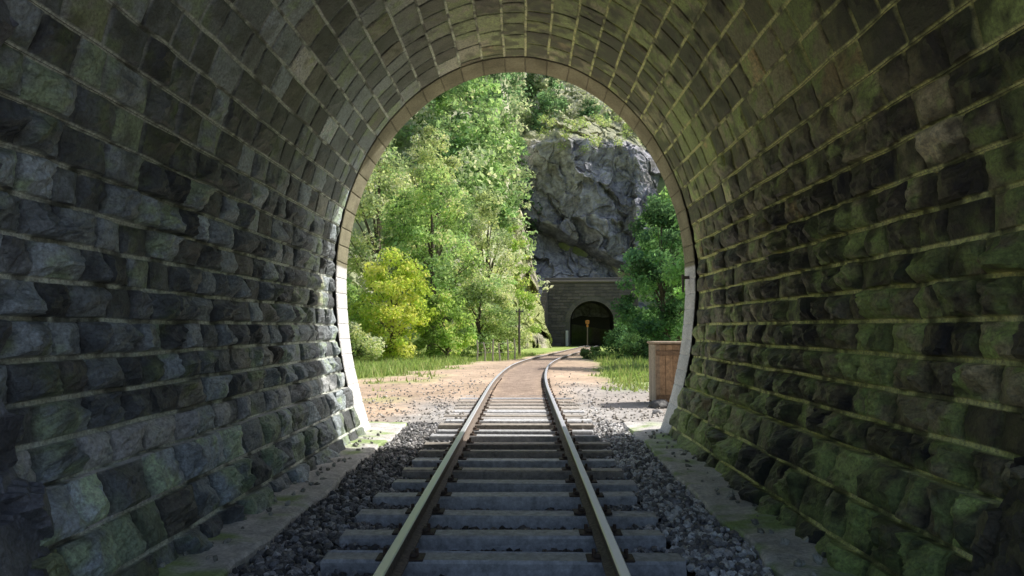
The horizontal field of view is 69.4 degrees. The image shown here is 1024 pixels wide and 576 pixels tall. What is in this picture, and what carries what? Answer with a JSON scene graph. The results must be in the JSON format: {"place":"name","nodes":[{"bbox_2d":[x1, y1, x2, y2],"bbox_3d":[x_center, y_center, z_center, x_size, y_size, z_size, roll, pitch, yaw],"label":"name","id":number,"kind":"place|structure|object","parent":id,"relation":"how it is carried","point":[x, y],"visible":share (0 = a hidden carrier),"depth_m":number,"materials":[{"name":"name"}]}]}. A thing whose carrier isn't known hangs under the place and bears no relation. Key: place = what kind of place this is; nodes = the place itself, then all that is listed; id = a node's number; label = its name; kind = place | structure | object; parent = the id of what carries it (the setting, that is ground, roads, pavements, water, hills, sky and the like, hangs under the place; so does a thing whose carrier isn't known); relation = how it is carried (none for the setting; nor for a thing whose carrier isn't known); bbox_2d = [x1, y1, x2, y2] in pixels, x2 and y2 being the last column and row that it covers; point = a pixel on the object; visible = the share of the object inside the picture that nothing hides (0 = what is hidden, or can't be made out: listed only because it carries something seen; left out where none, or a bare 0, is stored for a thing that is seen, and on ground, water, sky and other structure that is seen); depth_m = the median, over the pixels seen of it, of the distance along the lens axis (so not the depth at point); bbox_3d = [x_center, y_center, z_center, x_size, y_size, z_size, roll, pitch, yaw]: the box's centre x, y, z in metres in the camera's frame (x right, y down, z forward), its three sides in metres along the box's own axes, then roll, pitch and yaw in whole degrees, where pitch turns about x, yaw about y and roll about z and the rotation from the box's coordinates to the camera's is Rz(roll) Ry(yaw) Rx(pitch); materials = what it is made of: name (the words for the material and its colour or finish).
{"place":"outdoors","nodes":[
{"label":"outdoors","id":0,"kind":"place"},
{"bbox_2d":[296,73,738,575],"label":"ground","id":1,"kind":"structure","parent":0,"point":[523,380],"depth_m":22.98,"materials":[{"name":"soil"}]},
{"bbox_2d":[158,422,406,575],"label":"concrete kerb","id":2,"kind":"structure","parent":1,"relation":"on","point":[261,531],"depth_m":6.44,"materials":[{"name":"grey concrete"}]},
{"bbox_2d":[348,320,384,360],"bbox_3d":[-8.216,2.803,37.395,4.028,2.485,4.221,0,-3,1],"label":"leafy bush","id":3,"kind":"object","parent":1,"relation":"on","point":[371,344],"visible":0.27,"depth_m":36.81,"materials":[{"name":"green plant"}]},
{"bbox_2d":[347,282,386,353],"bbox_3d":[-9.826,1.705,42.174,5.106,4.870,5.211,1,-3,-26],"label":"leafy bush","id":4,"kind":"object","parent":1,"relation":"on","point":[352,289],"visible":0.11,"depth_m":41.80,"materials":[{"name":"green plant"}]},
{"bbox_2d":[347,138,427,340],"bbox_3d":[-9.934,-3.390,55.372,8.040,16.650,7.863,0,-3,1],"label":"deciduous tree","id":5,"kind":"object","parent":1,"relation":"on","point":[367,246],"visible":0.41,"depth_m":55.10,"materials":[{"name":"green plant"}]},
{"bbox_2d":[347,247,439,360],"bbox_3d":[-6.652,0.902,40.503,5.247,6.537,5.086,-2,-4,32],"label":"leafy bush","id":6,"kind":"object","parent":1,"relation":"on","point":[404,277],"visible":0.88,"depth_m":39.75,"materials":[{"name":"green plant"}]},
{"bbox_2d":[375,163,489,356],"bbox_3d":[-5.123,-1.917,48.011,7.477,13.034,7.813,0,-3,1],"label":"deciduous tree","id":7,"kind":"object","parent":1,"relation":"on","point":[434,263],"visible":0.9,"depth_m":47.15,"materials":[{"name":"green plant"}]},
{"bbox_2d":[393,124,475,330],"bbox_3d":[-6.550,-4.874,62.403,8.091,18.061,6.931,0,-3,1],"label":"deciduous tree","id":8,"kind":"object","parent":1,"relation":"on","point":[430,156],"visible":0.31,"depth_m":62.02,"materials":[{"name":"green plant"}]},
{"bbox_2d":[411,289,477,358],"bbox_3d":[-3.880,2.174,43.072,3.851,4.275,4.418,0,-3,1],"label":"leafy bush","id":9,"kind":"object","parent":1,"relation":"on","point":[446,335],"visible":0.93,"depth_m":42.30,"materials":[{"name":"green plant"}]},
{"bbox_2d":[410,267,486,351],"bbox_3d":[-4.468,1.566,52.214,5.400,6.597,5.044,-3,-4,44],"label":"leafy bush","id":10,"kind":"object","parent":1,"relation":"on","point":[453,289],"visible":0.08,"depth_m":51.66,"materials":[{"name":"green plant"}]},
{"bbox_2d":[447,270,527,355],"bbox_3d":[-1.839,1.726,48.657,5.745,5.784,5.170,0,-3,1],"label":"leafy bush","id":11,"kind":"object","parent":1,"relation":"on","point":[499,317],"visible":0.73,"depth_m":48.08,"materials":[{"name":"green plant"}]},
{"bbox_2d":[448,190,526,352],"bbox_3d":[-2.032,-1.308,60.246,6.524,13.382,6.343,0,-3,1],"label":"deciduous tree","id":12,"kind":"object","parent":1,"relation":"on","point":[479,225],"visible":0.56,"depth_m":59.46,"materials":[{"name":"green plant"}]},
{"bbox_2d":[476,339,515,360],"bbox_3d":[-0.787,3.460,40.198,0.258,1.408,3.437,-2,-4,36],"label":"wooden fence","id":13,"kind":"object","parent":1,"relation":"on","point":[493,352],"visible":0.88,"depth_m":39.80,"materials":[{"name":"grey wood"}]},
{"bbox_2d":[352,348,648,399],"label":"grass","id":14,"kind":"structure","parent":1,"relation":"on","point":[630,367],"depth_m":30.31,"materials":[{"name":"green plant"}]},
{"bbox_2d":[228,397,774,575],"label":"track ballast","id":15,"kind":"structure","parent":1,"relation":"on","point":[698,531],"depth_m":6.61,"materials":[{"name":"gravel"}]},
{"bbox_2d":[159,429,825,575],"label":"rubble","id":16,"kind":"object","parent":15,"relation":"on","point":[817,559],"visible":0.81,"depth_m":6.95,"materials":[{"name":"stone"}]},
{"bbox_2d":[320,344,686,575],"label":"railway track","id":17,"kind":"structure","parent":1,"relation":"on","point":[556,444],"depth_m":6.72,"materials":[{"name":"metal"}]},
{"bbox_2d":[482,292,531,352],"bbox_3d":[-0.913,2.795,55.982,4.722,5.055,4.603,-1,-3,22],"label":"leafy bush","id":18,"kind":"object","parent":1,"relation":"on","point":[523,341],"visible":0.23,"depth_m":55.55,"materials":[{"name":"green plant"}]},
{"bbox_2d":[0,0,1023,575],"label":"railway tunnel","id":19,"kind":"structure","parent":1,"relation":"on","point":[182,184],"depth_m":6.01,"materials":[{"name":"stone"}]},
{"bbox_2d":[681,274,689,291],"bbox_3d":[2.837,-0.076,12.080,0.128,0.290,0.070,0,-3,1],"label":"iron bracket","id":20,"kind":"object","parent":19,"relation":"attached to","point":[683,277],"visible":1,"depth_m":12.06,"materials":[{"name":"metal"}]},
{"bbox_2d":[359,366,664,422],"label":"loose gravel","id":21,"kind":"structure","parent":1,"relation":"on","point":[574,383],"depth_m":16.20,"materials":[{"name":"grey gravel"}]},
{"bbox_2d":[516,308,522,355],"bbox_3d":[0.475,2.999,46.905,0.500,3.402,0.170,0,-3,1],"label":"wooden pole","id":22,"kind":"object","parent":1,"relation":"on","point":[519,342],"visible":0.94,"depth_m":46.86,"materials":[{"name":"brown wood"}]},
{"bbox_2d":[371,72,681,340],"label":"hillside forest","id":23,"kind":"object","parent":1,"relation":"on","point":[471,133],"visible":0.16,"depth_m":84.73,"materials":[{"name":"green plant"}]},
{"bbox_2d":[506,210,551,348],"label":"rock outcrop","id":24,"kind":"object","parent":1,"relation":"on","point":[543,339],"visible":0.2,"depth_m":85.40,"materials":[{"name":"stone"}]},
{"bbox_2d":[526,97,545,123],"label":"rock outcrop","id":25,"kind":"object","parent":1,"relation":"on","point":[536,105],"visible":0.01,"depth_m":135.21,"materials":[{"name":"grey stone"}]},
{"bbox_2d":[502,112,632,334],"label":"cliff shrubs","id":26,"kind":"object","parent":1,"relation":"on","point":[520,292],"visible":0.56,"depth_m":83.47,"materials":[{"name":"green plant"}]},
{"bbox_2d":[585,320,588,346],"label":"railway sign","id":27,"kind":"object","parent":1,"relation":"on","point":[587,322],"visible":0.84,"depth_m":87.66,"materials":[{"name":"metal"}]},
{"bbox_2d":[516,115,661,318],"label":"rock cliff","id":28,"kind":"structure","parent":1,"relation":"on","point":[593,200],"depth_m":109.33,"materials":[{"name":"grey stone"}]},
{"bbox_2d":[541,277,638,345],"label":"distant tunnel portal","id":29,"kind":"object","parent":1,"relation":"on","point":[563,300],"visible":0.66,"depth_m":95.05,"materials":[{"name":"stone"}]},
{"bbox_2d":[579,346,609,358],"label":"leafy bush","id":30,"kind":"object","parent":1,"relation":"on","point":[584,352],"visible":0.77,"depth_m":42.47,"materials":[{"name":"green plant"}]},
{"bbox_2d":[568,84,634,132],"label":"rock outcrop","id":31,"kind":"object","parent":1,"relation":"on","point":[619,121],"visible":0.05,"depth_m":127.03,"materials":[{"name":"grey stone"}]},
{"bbox_2d":[602,325,649,355],"bbox_3d":[7.659,3.416,48.674,3.442,2.476,3.347,0,-3,1],"label":"leafy bush","id":32,"kind":"object","parent":1,"relation":"on","point":[614,334],"visible":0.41,"depth_m":48.31,"materials":[{"name":"green plant"}]},
{"bbox_2d":[609,333,654,360],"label":"leafy bush","id":33,"kind":"object","parent":1,"relation":"on","point":[639,348],"visible":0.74,"depth_m":40.34,"materials":[{"name":"green plant"}]},
{"bbox_2d":[615,306,648,339],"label":"leafy bush","id":34,"kind":"object","parent":1,"relation":"on","point":[634,316],"visible":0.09,"depth_m":61.38,"materials":[{"name":"green plant"}]},
{"bbox_2d":[610,193,684,340],"bbox_3d":[9.186,-0.768,44.817,5.927,10.213,5.810,1,-3,-23],"label":"deciduous tree","id":35,"kind":"object","parent":1,"relation":"on","point":[645,271],"visible":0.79,"depth_m":44.58,"materials":[{"name":"green plant"}]},
{"bbox_2d":[626,186,684,340],"bbox_3d":[11.923,-1.590,53.972,7.474,13.091,7.469,0,-3,1],"label":"deciduous tree","id":36,"kind":"object","parent":1,"relation":"on","point":[655,234],"visible":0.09,"depth_m":53.36,"materials":[{"name":"green plant"}]},
{"bbox_2d":[652,409,662,413],"bbox_3d":[2.845,2.448,14.449,0.222,0.151,0.187,0,-3,1],"label":"boulder","id":37,"kind":"object","parent":1,"relation":"on","point":[655,411],"visible":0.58,"depth_m":14.40,"materials":[{"name":"stone"}]},
{"bbox_2d":[649,399,668,408],"bbox_3d":[3.101,2.473,15.554,0.396,0.272,0.372,2,-4,-36],"label":"boulder","id":38,"kind":"object","parent":1,"relation":"on","point":[660,403],"visible":0.7,"depth_m":15.43,"materials":[{"name":"stone"}]},
{"bbox_2d":[647,341,680,401],"bbox_3d":[3.739,1.900,16.467,1.300,1.415,0.940,0,-3,1],"label":"wooden storage box","id":39,"kind":"object","parent":1,"relation":"on","point":[663,358],"visible":0.29,"depth_m":16.05,"materials":[{"name":"brown wood"}]},
{"bbox_2d":[659,209,684,302],"bbox_3d":[9.546,-1.499,33.026,5.621,10.183,5.737,-2,-4,35],"label":"deciduous tree","id":40,"kind":"object","parent":1,"relation":"on","point":[675,271],"visible":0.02,"depth_m":32.45,"materials":[{"name":"green plant"}]},
{"bbox_2d":[623,422,855,575],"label":"concrete kerb","id":41,"kind":"structure","parent":1,"relation":"on","point":[776,557],"depth_m":6.69,"materials":[{"name":"grey concrete"}]}
]}

